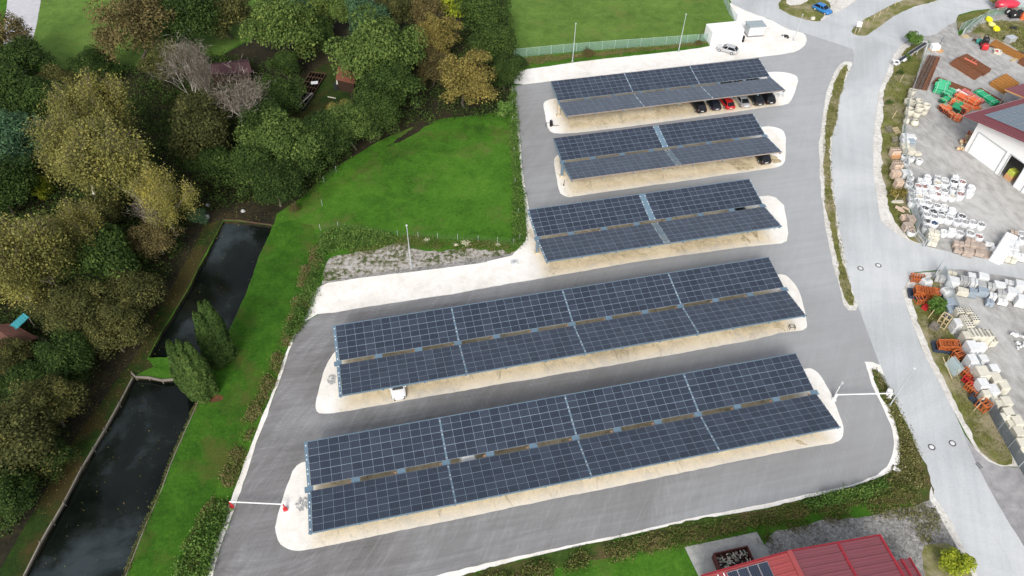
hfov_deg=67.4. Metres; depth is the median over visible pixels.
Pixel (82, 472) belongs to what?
pond side
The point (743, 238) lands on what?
mud patch
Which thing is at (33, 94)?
tree
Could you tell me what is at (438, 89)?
undergrowth
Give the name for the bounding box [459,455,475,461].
parked van
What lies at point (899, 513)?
verge tufts
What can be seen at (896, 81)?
verge tufts
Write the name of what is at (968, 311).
block stack
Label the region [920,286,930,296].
steel rack
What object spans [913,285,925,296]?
steel rack
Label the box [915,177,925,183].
bulk bag
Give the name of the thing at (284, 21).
tree
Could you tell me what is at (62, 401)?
tree
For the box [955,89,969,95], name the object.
pipe bundle
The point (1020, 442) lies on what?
block stack
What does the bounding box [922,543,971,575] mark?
lot grass
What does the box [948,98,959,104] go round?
pipe bundle
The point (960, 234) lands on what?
bulk bag
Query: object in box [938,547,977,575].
shrub
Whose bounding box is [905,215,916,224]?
brick pallet
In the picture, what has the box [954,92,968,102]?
pipe bundle
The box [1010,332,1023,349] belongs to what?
block pile
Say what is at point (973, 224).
bulk bag
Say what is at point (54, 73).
tree
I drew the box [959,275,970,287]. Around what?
stone pallet
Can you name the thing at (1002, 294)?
stone pallet
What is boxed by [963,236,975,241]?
stone pallet
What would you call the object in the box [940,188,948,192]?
bulk bag
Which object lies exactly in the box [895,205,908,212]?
stone slabs
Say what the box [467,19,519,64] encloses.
tree
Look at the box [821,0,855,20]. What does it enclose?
dirt patch
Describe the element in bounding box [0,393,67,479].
tree
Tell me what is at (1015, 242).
stone pallet
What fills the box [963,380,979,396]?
steel rack
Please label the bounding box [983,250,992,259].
stone slab
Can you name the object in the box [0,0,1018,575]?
ground
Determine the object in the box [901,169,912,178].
stone pallet
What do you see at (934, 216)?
bulk bag
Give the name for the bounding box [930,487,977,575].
pale shoulder
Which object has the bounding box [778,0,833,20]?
grass island
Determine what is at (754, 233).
mud patch
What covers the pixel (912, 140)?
stone pallet
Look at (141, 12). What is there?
tree
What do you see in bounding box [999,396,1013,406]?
block stack
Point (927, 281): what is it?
open sack
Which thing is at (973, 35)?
timber stack
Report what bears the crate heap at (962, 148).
on the yard at (995, 202)
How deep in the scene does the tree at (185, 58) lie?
125.51 m
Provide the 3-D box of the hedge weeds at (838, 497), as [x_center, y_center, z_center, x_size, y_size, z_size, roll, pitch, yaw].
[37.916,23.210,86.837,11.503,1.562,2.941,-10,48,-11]
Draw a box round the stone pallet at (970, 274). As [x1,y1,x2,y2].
[966,272,975,277]
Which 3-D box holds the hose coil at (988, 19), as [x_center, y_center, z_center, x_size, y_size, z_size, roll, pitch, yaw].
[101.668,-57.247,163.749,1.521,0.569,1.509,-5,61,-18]
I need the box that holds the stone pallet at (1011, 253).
[1007,250,1018,257]
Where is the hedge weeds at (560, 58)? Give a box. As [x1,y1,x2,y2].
[522,41,708,66]
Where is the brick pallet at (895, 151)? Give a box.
[888,147,901,158]
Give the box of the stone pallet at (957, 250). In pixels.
[952,247,962,254]
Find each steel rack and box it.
[909,273,925,282]
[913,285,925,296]
[913,293,928,304]
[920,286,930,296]
[921,304,928,310]
[925,286,935,298]
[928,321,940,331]
[932,287,940,296]
[936,312,952,329]
[936,339,949,350]
[943,339,955,351]
[950,339,961,350]
[950,348,965,359]
[959,366,972,380]
[961,373,974,386]
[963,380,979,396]
[974,397,993,413]
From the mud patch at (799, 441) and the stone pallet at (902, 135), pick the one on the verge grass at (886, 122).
the stone pallet at (902, 135)
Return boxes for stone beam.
[891,200,903,202]
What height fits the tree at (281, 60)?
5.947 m
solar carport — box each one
[304,353,840,534]
[332,257,806,397]
[527,179,781,263]
[550,58,785,117]
[553,113,781,181]
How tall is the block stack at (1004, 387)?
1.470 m
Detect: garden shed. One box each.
[0,323,39,362]
[208,59,251,85]
[336,63,357,92]
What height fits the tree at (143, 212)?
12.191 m
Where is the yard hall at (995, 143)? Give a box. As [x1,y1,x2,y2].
[963,98,1023,193]
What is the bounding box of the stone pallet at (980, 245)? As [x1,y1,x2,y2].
[975,241,985,250]
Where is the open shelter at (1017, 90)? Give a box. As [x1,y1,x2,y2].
[999,84,1023,104]
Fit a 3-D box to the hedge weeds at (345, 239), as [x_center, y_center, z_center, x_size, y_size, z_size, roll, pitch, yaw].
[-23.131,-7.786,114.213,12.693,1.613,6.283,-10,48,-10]
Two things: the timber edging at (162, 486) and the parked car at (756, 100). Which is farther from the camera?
the parked car at (756, 100)
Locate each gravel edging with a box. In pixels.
[208,321,303,575]
[437,362,899,575]
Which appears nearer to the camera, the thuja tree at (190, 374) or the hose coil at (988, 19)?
the thuja tree at (190, 374)
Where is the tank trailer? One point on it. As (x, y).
(1009, 4)
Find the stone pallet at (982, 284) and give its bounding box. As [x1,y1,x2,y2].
[976,281,986,288]
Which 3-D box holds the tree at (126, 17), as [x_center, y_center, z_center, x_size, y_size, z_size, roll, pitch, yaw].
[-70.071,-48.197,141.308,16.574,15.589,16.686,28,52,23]
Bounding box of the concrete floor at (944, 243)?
[937,238,952,249]
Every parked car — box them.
[389,386,405,400]
[689,101,706,112]
[706,99,721,110]
[716,43,738,54]
[718,98,735,109]
[733,96,750,107]
[747,94,764,105]
[755,154,771,164]
[761,92,775,104]
[812,2,832,14]
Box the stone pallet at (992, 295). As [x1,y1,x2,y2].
[987,292,996,301]
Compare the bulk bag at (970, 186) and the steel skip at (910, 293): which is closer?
the steel skip at (910, 293)
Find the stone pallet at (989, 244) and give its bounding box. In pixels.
[985,241,993,247]
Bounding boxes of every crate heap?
[956,146,964,150]
[959,138,967,144]
[965,134,971,140]
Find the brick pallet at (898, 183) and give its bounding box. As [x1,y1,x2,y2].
[892,178,904,188]
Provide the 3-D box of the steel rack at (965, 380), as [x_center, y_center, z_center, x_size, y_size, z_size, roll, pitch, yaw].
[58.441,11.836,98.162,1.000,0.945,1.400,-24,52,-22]
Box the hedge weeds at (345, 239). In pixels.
[316,223,396,255]
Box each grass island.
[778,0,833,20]
[851,0,935,35]
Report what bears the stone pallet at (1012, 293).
on the yard at (1004, 354)
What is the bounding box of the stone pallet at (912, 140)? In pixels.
[908,138,915,144]
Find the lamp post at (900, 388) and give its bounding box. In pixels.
[888,368,915,406]
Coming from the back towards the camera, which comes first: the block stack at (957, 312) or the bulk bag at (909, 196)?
the bulk bag at (909, 196)
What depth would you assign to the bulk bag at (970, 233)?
116.41 m
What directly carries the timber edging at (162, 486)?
on the lawn at (211, 435)
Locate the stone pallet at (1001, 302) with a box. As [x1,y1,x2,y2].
[996,298,1007,306]
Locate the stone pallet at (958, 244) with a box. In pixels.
[951,240,964,248]
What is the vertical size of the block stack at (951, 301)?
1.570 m
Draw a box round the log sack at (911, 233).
[906,227,915,236]
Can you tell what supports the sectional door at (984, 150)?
in the yard hall at (995, 143)
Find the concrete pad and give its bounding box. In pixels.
[685,532,769,575]
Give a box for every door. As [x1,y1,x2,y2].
[753,30,759,35]
[969,133,1005,171]
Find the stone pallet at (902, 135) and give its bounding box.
[898,133,910,140]
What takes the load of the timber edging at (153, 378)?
on the forest floor at (98, 388)
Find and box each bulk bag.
[903,181,913,187]
[906,193,916,200]
[907,199,916,207]
[913,182,922,189]
[914,187,922,193]
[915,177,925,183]
[915,193,923,200]
[916,198,925,208]
[919,205,929,213]
[920,211,931,219]
[921,183,928,190]
[921,218,931,225]
[921,223,930,233]
[923,174,932,179]
[923,177,931,184]
[925,199,933,207]
[927,184,935,191]
[928,189,936,199]
[928,208,938,213]
[930,212,938,220]
[930,220,938,228]
[931,179,941,186]
[932,175,941,181]
[932,202,940,211]
[933,191,941,200]
[934,184,940,191]
[937,213,946,223]
[939,229,948,237]
[940,179,949,188]
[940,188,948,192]
[940,192,949,201]
[940,204,949,212]
[943,214,953,225]
[946,206,957,213]
[947,228,956,238]
[948,186,957,193]
[948,193,957,202]
[949,178,958,186]
[950,175,960,180]
[951,218,961,226]
[955,190,965,201]
[955,229,964,239]
[956,213,966,219]
[957,179,966,186]
[958,186,965,192]
[960,219,969,228]
[964,188,974,198]
[964,230,975,238]
[966,184,975,190]
[968,219,977,228]
[974,233,983,241]
[975,221,986,230]
[1017,230,1023,237]
[1017,236,1023,244]
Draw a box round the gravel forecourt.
[514,3,806,84]
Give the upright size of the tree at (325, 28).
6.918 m
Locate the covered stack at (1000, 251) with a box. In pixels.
[989,232,1017,264]
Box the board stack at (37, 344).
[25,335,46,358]
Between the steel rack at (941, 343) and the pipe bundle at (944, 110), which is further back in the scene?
the pipe bundle at (944, 110)
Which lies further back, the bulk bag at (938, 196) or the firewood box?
the bulk bag at (938, 196)
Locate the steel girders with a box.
[911,55,939,90]
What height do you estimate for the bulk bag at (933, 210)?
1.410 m
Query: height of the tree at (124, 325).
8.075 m
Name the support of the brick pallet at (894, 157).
on the verge grass at (886, 122)
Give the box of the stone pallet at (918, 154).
[914,151,921,156]
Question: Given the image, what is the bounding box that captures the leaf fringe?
[287,125,510,214]
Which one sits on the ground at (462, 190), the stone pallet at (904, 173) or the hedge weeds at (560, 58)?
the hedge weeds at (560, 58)
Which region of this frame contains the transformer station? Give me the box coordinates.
[744,20,766,36]
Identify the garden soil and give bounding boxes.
[304,27,351,66]
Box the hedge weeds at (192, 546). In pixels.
[169,496,234,575]
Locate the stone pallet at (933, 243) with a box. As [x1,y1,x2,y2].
[926,239,937,247]
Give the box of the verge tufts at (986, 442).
[912,282,1013,463]
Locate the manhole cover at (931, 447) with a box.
[928,444,935,449]
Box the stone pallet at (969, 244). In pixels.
[964,241,976,249]
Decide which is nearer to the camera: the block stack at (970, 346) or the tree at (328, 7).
the block stack at (970, 346)
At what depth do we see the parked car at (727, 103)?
138.92 m
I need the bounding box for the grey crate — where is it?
[1003,34,1017,43]
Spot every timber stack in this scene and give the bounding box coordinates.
[959,34,969,37]
[966,33,979,37]
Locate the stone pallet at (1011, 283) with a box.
[1003,279,1014,286]
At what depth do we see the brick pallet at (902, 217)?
119.29 m
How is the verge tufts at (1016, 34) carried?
on the yard grass at (983, 32)
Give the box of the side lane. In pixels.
[963,433,1023,545]
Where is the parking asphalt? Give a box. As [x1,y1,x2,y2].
[213,31,893,575]
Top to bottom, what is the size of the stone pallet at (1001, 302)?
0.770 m
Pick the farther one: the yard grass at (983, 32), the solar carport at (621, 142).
the yard grass at (983, 32)
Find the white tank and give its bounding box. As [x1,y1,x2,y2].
[928,43,943,52]
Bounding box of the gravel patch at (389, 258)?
[322,243,514,283]
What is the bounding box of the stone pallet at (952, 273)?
[948,270,956,276]
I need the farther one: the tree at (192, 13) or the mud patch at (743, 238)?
the tree at (192, 13)
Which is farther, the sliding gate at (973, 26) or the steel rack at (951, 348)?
the sliding gate at (973, 26)
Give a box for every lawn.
[127,220,318,575]
[288,62,349,125]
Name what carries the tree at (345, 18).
on the forest floor at (98, 388)
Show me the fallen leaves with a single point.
(147, 347)
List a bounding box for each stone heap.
[295,497,307,511]
[327,375,336,384]
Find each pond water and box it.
[28,380,196,575]
[151,224,270,357]
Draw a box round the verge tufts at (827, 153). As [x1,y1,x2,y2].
[822,66,855,304]
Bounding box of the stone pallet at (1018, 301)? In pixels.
[1012,293,1023,308]
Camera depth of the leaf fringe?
129.76 m
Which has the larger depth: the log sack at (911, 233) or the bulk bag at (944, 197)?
the bulk bag at (944, 197)
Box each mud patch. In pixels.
[721,161,753,169]
[740,233,750,242]
[751,231,758,240]
[770,154,780,162]
[771,322,785,330]
[791,438,807,444]
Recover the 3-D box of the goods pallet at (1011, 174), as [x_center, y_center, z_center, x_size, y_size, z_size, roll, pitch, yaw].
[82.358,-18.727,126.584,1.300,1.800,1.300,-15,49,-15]
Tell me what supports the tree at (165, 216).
on the forest floor at (98, 388)
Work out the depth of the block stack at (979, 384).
96.34 m
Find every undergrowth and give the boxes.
[0,49,355,544]
[347,13,518,141]
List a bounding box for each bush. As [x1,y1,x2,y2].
[31,176,54,200]
[186,208,208,223]
[495,100,512,118]
[512,53,528,67]
[582,46,594,57]
[696,33,702,44]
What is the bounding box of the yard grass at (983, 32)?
[970,20,1023,51]
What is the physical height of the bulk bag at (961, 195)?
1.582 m
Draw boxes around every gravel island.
[275,368,843,550]
[316,274,806,413]
[543,72,797,133]
[554,126,785,196]
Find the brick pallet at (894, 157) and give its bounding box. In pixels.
[890,155,900,159]
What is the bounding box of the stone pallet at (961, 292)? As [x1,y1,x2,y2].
[955,286,968,297]
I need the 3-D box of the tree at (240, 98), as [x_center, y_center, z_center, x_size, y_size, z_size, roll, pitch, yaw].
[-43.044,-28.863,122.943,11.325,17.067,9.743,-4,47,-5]
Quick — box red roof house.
[701,534,920,575]
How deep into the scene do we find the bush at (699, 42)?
154.36 m
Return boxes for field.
[33,0,266,76]
[508,0,733,54]
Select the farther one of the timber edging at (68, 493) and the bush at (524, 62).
the bush at (524, 62)
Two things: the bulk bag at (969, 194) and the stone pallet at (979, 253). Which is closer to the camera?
the stone pallet at (979, 253)
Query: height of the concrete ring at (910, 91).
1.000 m
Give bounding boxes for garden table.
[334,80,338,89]
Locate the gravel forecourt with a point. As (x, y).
(771, 41)
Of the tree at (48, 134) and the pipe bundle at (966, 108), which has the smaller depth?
the tree at (48, 134)
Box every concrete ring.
[903,98,910,104]
[903,106,914,117]
[906,100,915,107]
[907,88,915,94]
[910,119,918,126]
[912,104,924,118]
[921,102,930,116]
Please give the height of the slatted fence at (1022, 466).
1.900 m
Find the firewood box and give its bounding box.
[711,545,753,569]
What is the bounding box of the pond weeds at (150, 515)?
[124,402,196,575]
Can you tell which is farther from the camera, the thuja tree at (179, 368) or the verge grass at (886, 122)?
the verge grass at (886, 122)
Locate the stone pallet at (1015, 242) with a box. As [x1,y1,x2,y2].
[1010,239,1019,245]
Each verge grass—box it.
[463,370,933,575]
[823,64,853,305]
[880,44,925,242]
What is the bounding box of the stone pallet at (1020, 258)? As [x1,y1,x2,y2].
[1017,252,1023,262]
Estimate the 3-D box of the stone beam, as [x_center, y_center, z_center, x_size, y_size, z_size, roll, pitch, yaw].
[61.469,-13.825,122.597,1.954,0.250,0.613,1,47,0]
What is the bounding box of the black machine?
[1007,9,1023,18]
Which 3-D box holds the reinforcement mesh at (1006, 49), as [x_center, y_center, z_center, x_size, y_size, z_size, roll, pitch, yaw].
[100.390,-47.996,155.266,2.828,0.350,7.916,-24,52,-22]
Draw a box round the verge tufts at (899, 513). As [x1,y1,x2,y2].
[757,498,941,545]
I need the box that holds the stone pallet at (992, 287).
[987,282,996,292]
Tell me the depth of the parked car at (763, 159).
127.84 m
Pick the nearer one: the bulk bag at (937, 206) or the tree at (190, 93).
the bulk bag at (937, 206)
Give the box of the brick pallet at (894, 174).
[889,170,901,178]
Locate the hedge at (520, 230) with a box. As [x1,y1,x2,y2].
[505,84,528,248]
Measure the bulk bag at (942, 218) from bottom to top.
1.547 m
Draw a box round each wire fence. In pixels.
[319,166,513,244]
[521,33,708,55]
[723,0,737,20]
[902,34,931,230]
[940,265,994,404]
[958,4,1022,31]
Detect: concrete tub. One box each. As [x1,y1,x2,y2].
[900,154,905,161]
[908,155,914,162]
[915,158,922,165]
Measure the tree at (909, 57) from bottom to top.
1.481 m
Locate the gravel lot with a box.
[765,500,958,575]
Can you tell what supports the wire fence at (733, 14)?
on the field at (546, 24)
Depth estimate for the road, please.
112.91 m
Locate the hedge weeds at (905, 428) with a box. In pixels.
[871,368,922,464]
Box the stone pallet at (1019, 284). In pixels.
[1013,279,1023,293]
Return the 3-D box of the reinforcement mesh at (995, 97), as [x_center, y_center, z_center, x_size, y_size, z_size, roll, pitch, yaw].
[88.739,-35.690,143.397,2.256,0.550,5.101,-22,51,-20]
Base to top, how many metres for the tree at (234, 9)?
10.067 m
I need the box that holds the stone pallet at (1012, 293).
[1005,286,1019,301]
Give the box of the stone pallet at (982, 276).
[976,272,989,281]
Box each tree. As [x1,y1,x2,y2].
[0,9,37,65]
[0,34,56,75]
[0,62,36,115]
[0,74,74,128]
[0,108,60,167]
[0,153,42,216]
[0,205,79,303]
[0,212,52,318]
[0,337,35,376]
[0,355,57,403]
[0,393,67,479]
[0,460,40,530]
[8,374,90,438]
[18,437,81,483]
[21,100,129,199]
[22,277,72,320]
[27,194,107,278]
[30,325,98,385]
[34,63,81,88]
[37,59,145,140]
[41,279,118,339]
[45,109,160,207]
[47,221,146,288]
[66,43,119,84]
[78,296,151,361]
[80,192,127,223]
[83,0,181,64]
[94,266,167,322]
[122,0,163,29]
[122,179,178,254]
[123,157,200,235]
[126,216,184,261]
[136,37,193,86]
[136,182,182,224]
[147,30,212,93]
[154,0,224,52]
[165,339,185,394]
[166,89,232,170]
[171,82,229,113]
[175,339,184,355]
[175,354,195,401]
[180,46,213,94]
[180,351,212,403]
[183,144,231,187]
[184,340,218,397]
[192,311,200,348]
[194,311,227,370]
[197,300,224,337]
[200,0,253,38]
[201,54,269,144]
[202,299,236,363]
[210,143,276,196]
[232,107,326,170]
[234,96,288,137]
[237,0,325,63]
[250,158,306,206]
[255,73,307,120]
[265,50,302,80]
[268,0,317,16]
[279,140,334,178]
[297,14,337,51]
[300,108,356,158]
[307,0,347,26]
[322,98,380,150]
[323,3,428,83]
[326,98,351,111]
[335,0,355,27]
[343,0,392,33]
[350,89,403,137]
[351,58,426,114]
[372,0,420,30]
[398,25,420,58]
[409,0,448,27]
[413,11,463,58]
[414,44,450,86]
[435,0,472,20]
[436,47,500,108]
[451,0,514,33]
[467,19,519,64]
[488,55,524,90]
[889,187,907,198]
[904,30,923,45]
[904,53,912,60]
[927,295,947,314]
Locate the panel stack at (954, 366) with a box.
[943,356,964,378]
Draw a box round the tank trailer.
[994,0,1021,14]
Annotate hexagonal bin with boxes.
[993,49,1001,54]
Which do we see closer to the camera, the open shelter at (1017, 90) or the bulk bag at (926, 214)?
the bulk bag at (926, 214)
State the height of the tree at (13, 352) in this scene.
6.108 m
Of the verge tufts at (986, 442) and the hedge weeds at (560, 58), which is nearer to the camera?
the verge tufts at (986, 442)
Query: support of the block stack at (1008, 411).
on the yard at (1004, 354)
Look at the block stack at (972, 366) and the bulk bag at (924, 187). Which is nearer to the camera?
the block stack at (972, 366)
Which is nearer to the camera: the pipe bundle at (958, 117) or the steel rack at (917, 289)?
the steel rack at (917, 289)
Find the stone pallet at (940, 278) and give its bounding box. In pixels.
[933,274,945,283]
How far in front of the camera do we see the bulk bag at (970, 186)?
124.19 m
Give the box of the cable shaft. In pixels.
[510,259,517,264]
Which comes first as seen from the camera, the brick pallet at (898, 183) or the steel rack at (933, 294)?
the steel rack at (933, 294)
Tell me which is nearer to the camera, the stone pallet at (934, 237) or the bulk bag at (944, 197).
the stone pallet at (934, 237)
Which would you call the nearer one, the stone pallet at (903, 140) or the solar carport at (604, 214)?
the solar carport at (604, 214)
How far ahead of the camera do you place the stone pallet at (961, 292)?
108.45 m
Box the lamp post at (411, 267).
[406,225,412,268]
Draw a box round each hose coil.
[985,16,992,21]
[993,26,999,31]
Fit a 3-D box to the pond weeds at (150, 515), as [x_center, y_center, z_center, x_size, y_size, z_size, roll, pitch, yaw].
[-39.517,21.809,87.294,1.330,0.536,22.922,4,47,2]
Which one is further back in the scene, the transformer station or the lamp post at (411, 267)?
the transformer station
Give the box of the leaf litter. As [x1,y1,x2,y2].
[209,394,222,402]
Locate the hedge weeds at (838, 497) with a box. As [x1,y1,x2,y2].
[803,478,892,511]
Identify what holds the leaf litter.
on the lawn at (211, 435)
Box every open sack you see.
[919,277,932,286]
[940,287,950,297]
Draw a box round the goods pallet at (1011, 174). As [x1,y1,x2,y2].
[1004,168,1019,181]
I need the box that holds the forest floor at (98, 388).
[0,0,513,567]
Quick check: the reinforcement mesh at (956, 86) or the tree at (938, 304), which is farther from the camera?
the reinforcement mesh at (956, 86)
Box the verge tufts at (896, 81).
[884,45,923,240]
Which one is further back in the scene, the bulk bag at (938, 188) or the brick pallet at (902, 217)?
the bulk bag at (938, 188)
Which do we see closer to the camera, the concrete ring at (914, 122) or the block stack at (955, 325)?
the block stack at (955, 325)
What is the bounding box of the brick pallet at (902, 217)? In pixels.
[899,214,908,220]
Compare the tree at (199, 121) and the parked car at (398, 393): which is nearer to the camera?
the parked car at (398, 393)
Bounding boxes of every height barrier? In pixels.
[229,501,287,511]
[831,392,892,400]
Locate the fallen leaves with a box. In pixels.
[37,181,317,513]
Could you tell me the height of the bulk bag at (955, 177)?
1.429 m
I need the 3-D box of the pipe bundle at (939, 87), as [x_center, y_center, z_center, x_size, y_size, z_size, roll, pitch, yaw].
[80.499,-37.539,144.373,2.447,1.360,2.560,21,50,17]
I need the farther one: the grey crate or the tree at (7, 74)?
the grey crate
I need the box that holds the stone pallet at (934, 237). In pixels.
[925,234,939,241]
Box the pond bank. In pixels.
[0,220,219,575]
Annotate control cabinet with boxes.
[884,388,892,395]
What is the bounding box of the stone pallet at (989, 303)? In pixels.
[984,298,993,307]
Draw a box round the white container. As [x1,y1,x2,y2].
[704,21,743,45]
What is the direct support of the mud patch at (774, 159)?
on the gravel island at (776, 137)
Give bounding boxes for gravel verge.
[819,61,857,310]
[873,41,928,245]
[902,271,1017,466]
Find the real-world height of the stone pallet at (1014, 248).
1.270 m
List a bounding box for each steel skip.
[907,288,943,299]
[931,341,961,355]
[968,391,987,407]
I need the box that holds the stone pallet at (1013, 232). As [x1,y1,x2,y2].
[1009,229,1017,235]
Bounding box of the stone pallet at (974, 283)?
[968,277,979,288]
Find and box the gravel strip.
[304,90,787,320]
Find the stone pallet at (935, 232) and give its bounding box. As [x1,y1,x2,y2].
[925,228,939,237]
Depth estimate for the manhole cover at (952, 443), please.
92.30 m
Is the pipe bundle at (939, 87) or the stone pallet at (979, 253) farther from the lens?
the pipe bundle at (939, 87)
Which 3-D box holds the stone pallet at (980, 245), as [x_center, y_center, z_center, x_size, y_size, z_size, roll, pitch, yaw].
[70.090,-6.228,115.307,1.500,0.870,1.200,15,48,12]
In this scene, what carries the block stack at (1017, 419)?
on the yard at (1004, 354)
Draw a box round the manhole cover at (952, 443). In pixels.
[949,440,955,445]
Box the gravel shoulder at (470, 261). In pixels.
[321,253,513,285]
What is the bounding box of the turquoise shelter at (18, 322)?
[9,313,34,328]
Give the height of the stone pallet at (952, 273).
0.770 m
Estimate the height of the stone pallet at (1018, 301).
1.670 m
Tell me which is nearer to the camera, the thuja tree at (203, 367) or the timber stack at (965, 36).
the thuja tree at (203, 367)
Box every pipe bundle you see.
[932,81,948,93]
[937,103,946,109]
[938,78,950,88]
[938,96,952,103]
[940,87,955,96]
[940,104,951,113]
[946,110,956,118]
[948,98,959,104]
[952,100,964,112]
[953,113,962,122]
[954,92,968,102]
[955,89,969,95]
[959,103,971,114]
[962,88,984,103]
[965,95,980,106]
[970,105,981,110]
[973,89,999,105]
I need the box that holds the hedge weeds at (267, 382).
[173,241,324,575]
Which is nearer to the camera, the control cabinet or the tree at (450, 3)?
the control cabinet
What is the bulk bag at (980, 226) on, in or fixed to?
on the yard at (995, 202)
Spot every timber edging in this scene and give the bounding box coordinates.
[23,377,133,575]
[125,402,197,575]
[131,372,172,383]
[223,218,271,224]
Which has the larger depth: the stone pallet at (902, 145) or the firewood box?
the stone pallet at (902, 145)
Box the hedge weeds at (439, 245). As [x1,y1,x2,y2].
[348,233,513,254]
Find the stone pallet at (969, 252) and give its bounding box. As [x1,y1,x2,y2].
[961,247,974,257]
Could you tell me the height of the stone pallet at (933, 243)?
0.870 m
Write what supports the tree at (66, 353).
on the forest floor at (98, 388)
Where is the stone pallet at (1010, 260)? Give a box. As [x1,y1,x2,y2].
[1004,256,1016,264]
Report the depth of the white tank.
154.56 m
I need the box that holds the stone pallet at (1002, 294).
[995,289,1006,299]
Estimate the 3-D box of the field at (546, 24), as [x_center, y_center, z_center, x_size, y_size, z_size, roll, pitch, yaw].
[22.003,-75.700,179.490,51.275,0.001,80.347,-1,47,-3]
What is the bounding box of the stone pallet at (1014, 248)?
[1010,245,1019,251]
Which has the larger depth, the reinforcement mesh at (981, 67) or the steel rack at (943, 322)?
the reinforcement mesh at (981, 67)
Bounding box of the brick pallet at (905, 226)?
[900,222,913,231]
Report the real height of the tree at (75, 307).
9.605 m
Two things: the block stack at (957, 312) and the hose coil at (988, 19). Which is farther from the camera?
the hose coil at (988, 19)
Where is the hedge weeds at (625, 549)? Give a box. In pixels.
[480,476,921,575]
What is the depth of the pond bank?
91.49 m
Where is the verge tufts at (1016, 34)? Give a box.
[964,20,1023,51]
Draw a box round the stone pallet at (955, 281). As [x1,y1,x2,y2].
[944,275,959,288]
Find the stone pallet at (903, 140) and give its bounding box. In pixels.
[899,138,909,144]
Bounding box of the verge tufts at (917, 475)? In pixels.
[883,441,928,489]
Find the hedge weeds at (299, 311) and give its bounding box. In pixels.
[282,238,328,341]
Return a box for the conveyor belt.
[893,42,926,65]
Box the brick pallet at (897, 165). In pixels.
[889,160,903,170]
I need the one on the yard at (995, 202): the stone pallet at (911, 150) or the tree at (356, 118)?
the stone pallet at (911, 150)
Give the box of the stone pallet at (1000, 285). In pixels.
[993,280,1006,291]
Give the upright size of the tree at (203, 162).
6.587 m
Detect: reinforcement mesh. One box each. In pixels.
[932,76,971,90]
[950,57,982,79]
[958,54,990,75]
[975,87,1002,105]
[989,40,1023,60]
[989,73,1018,93]
[1018,57,1023,66]
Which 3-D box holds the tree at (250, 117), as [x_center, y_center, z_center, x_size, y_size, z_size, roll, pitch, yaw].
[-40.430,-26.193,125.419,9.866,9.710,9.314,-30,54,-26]
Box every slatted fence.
[988,403,1023,466]
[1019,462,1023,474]
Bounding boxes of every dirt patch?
[786,0,807,4]
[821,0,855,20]
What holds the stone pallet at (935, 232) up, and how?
on the yard at (995, 202)
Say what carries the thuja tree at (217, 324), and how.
on the lawn at (211, 435)
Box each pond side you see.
[26,377,173,575]
[149,221,271,357]
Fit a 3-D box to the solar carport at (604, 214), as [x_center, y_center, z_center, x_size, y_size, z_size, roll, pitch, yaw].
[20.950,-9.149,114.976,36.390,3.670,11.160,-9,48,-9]
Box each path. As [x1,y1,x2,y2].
[5,0,40,70]
[388,99,447,145]
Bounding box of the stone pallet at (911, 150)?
[907,147,915,155]
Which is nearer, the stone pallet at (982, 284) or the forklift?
the stone pallet at (982, 284)
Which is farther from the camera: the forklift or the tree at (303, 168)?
the forklift
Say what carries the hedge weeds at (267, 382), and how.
on the lawn at (211, 435)
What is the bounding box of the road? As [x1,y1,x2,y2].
[730,0,1023,575]
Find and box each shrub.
[289,201,298,212]
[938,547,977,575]
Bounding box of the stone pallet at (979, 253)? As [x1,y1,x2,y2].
[973,249,984,257]
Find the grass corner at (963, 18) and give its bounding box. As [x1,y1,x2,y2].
[956,10,1000,30]
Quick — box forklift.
[979,34,989,49]
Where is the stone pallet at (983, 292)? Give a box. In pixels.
[976,286,988,298]
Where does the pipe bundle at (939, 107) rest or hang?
on the yard at (995, 202)
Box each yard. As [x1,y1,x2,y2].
[906,8,1023,262]
[940,269,1023,467]
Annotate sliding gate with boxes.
[914,230,927,246]
[917,201,931,246]
[961,15,980,35]
[963,17,984,34]
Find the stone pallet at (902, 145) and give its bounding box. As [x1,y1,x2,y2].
[899,143,909,148]
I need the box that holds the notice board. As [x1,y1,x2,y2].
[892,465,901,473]
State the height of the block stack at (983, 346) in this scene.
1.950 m
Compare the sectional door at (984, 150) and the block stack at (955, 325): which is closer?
the block stack at (955, 325)
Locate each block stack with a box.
[943,304,954,317]
[944,298,956,306]
[947,318,962,333]
[949,307,964,320]
[956,331,972,346]
[958,314,970,322]
[958,321,974,335]
[961,340,980,358]
[961,354,978,370]
[963,307,973,315]
[966,328,979,341]
[967,363,980,372]
[969,315,979,326]
[969,365,991,379]
[971,378,990,394]
[975,328,987,341]
[976,342,987,354]
[976,390,991,401]
[978,354,989,364]
[984,329,994,345]
[986,384,1000,395]
[987,364,1000,372]
[988,336,998,347]
[988,371,1003,384]
[993,400,1006,410]
[997,379,1010,394]
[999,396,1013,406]
[999,407,1015,416]
[1000,413,1009,423]
[1005,420,1014,432]
[1009,426,1023,438]
[1010,414,1023,427]
[1012,437,1023,453]
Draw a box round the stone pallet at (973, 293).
[967,287,977,298]

